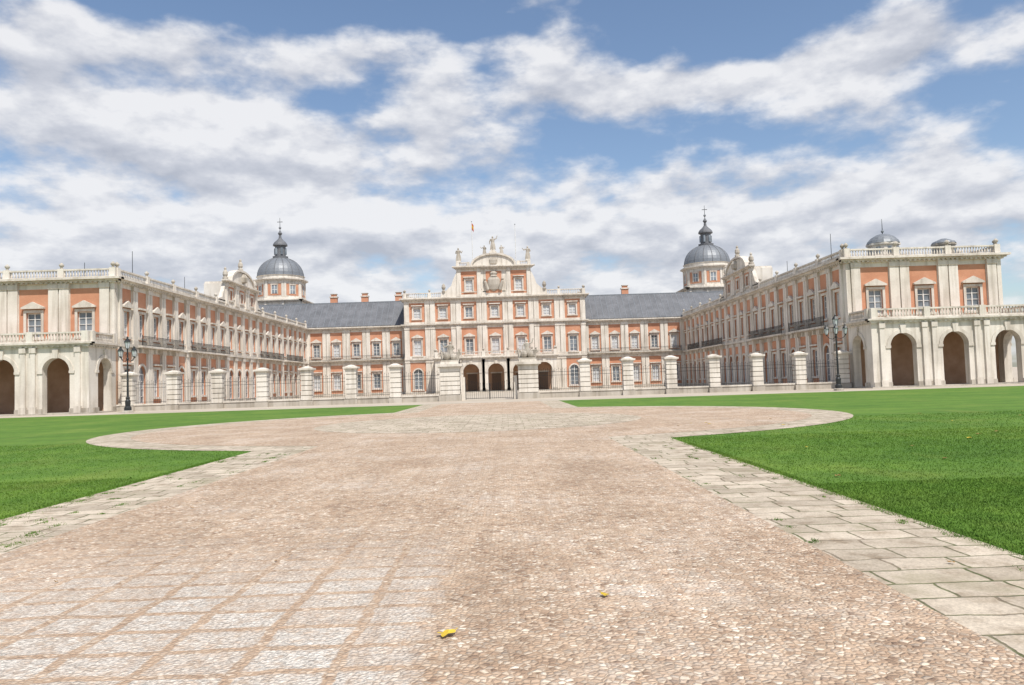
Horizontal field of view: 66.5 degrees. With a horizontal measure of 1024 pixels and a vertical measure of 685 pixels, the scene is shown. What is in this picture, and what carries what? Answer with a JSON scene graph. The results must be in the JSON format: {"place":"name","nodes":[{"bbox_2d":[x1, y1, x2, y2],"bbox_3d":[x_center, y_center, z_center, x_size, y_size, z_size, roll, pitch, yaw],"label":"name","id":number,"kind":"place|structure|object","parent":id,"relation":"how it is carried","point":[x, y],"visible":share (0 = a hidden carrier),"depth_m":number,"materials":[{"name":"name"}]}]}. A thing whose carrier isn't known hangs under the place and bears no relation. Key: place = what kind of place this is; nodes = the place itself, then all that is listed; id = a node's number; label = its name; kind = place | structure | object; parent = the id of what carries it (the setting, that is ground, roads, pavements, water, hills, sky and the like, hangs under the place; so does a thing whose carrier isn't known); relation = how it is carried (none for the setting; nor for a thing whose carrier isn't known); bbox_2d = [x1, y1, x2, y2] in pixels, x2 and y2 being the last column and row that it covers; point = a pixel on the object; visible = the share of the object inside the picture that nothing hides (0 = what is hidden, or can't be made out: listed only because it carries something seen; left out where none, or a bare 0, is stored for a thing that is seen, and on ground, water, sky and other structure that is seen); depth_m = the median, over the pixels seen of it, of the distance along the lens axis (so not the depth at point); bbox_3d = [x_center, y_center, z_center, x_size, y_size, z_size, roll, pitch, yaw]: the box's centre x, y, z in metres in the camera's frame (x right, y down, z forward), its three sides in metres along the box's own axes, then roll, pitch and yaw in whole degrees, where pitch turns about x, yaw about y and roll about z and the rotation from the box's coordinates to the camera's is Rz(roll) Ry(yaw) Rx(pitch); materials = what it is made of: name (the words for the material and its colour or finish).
{"place":"outdoors","nodes":[
{"label":"outdoors","id":0,"kind":"place"},
{"bbox_2d":[0,401,1023,684],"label":"cobbled road","id":1,"kind":"structure","parent":0,"point":[368,557],"depth_m":6.67,"materials":[{"name":"beige stone"}]},
{"bbox_2d":[437,627,457,636],"bbox_3d":[-0.435,1.944,5.236,0.135,0.023,0.131,-2,-3,-1],"label":"fallen leaf","id":2,"kind":"object","parent":1,"relation":"on","point":[445,632],"visible":1,"depth_m":5.26,"materials":[{"name":"yellow plant"}]},
{"bbox_2d":[314,413,640,432],"bbox_3d":[-1.461,3.498,34.654,14.200,0.001,14.800,-2,-3,-1],"label":"paved circle","id":3,"kind":"object","parent":1,"relation":"on","point":[475,423],"visible":1,"depth_m":33.10,"materials":[{"name":"beige stone"}]},
{"bbox_2d":[0,400,1023,657],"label":"stone path","id":4,"kind":"structure","parent":0,"point":[972,586],"depth_m":9.51,"materials":[{"name":"beige stone"}]},
{"bbox_2d":[0,445,1021,571],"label":"weed tufts","id":5,"kind":"object","parent":4,"relation":"on","point":[222,461],"visible":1,"depth_m":11.34,"materials":[{"name":"green plant"}]},
{"bbox_2d":[0,386,1023,559],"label":"lawn","id":6,"kind":"structure","parent":0,"point":[50,431],"depth_m":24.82,"materials":[{"name":"green plant"}]},
{"bbox_2d":[0,367,1023,417],"bbox_3d":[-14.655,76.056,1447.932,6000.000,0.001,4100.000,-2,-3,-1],"label":"ground","id":7,"kind":"structure","parent":0,"point":[483,396],"depth_m":74.23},
{"bbox_2d":[117,336,136,412],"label":"street lamp","id":8,"kind":"object","parent":7,"relation":"on","point":[127,407],"visible":0.99,"depth_m":71.93,"materials":[{"name":"black metal"}]},
{"bbox_2d":[116,350,851,411],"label":"palace fence","id":9,"kind":"object","parent":7,"relation":"on","point":[307,378],"visible":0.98,"depth_m":79.61,"materials":[{"name":"stone"}]},
{"bbox_2d":[436,359,540,400],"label":"entrance gate","id":10,"kind":"structure","parent":7,"relation":"on","point":[451,380],"depth_m":79.30,"materials":[{"name":"stone"}]},
{"bbox_2d":[439,342,460,361],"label":"statue group","id":11,"kind":"object","parent":10,"relation":"on","point":[449,356],"visible":1,"depth_m":80.12,"materials":[{"name":"grey stone"}]},
{"bbox_2d":[516,338,537,359],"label":"statue group","id":12,"kind":"object","parent":10,"relation":"on","point":[526,353],"visible":0.99,"depth_m":80.22,"materials":[{"name":"grey stone"}]},
{"bbox_2d":[0,208,1023,415],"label":"royal palace","id":13,"kind":"structure","parent":7,"relation":"on","point":[940,315],"depth_m":104.27,"materials":[{"name":"stone"}]},
{"bbox_2d":[455,248,461,262],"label":"stone statue","id":14,"kind":"object","parent":13,"relation":"on","point":[458,255],"visible":1,"depth_m":155.38,"materials":[{"name":"stone"}]},
{"bbox_2d":[471,221,473,259],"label":"flag pole","id":15,"kind":"object","parent":13,"relation":"on","point":[472,227],"visible":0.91,"depth_m":159.31,"materials":[{"name":"white metal"}]},
{"bbox_2d":[489,236,496,250],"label":"stone statue","id":16,"kind":"object","parent":13,"relation":"on","point":[492,247],"visible":1,"depth_m":155.76,"materials":[{"name":"stone"}]},
{"bbox_2d":[522,246,530,260],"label":"stone statue","id":17,"kind":"object","parent":13,"relation":"on","point":[527,254],"visible":1,"depth_m":155.53,"materials":[{"name":"stone"}]},
{"bbox_2d":[824,314,847,390],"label":"street lamp","id":18,"kind":"object","parent":7,"relation":"on","point":[838,386],"visible":1,"depth_m":71.63,"materials":[{"name":"black metal"}]},
{"bbox_2d":[0,0,1023,366],"label":"sky","id":19,"kind":"structure","parent":0,"point":[182,136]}
]}

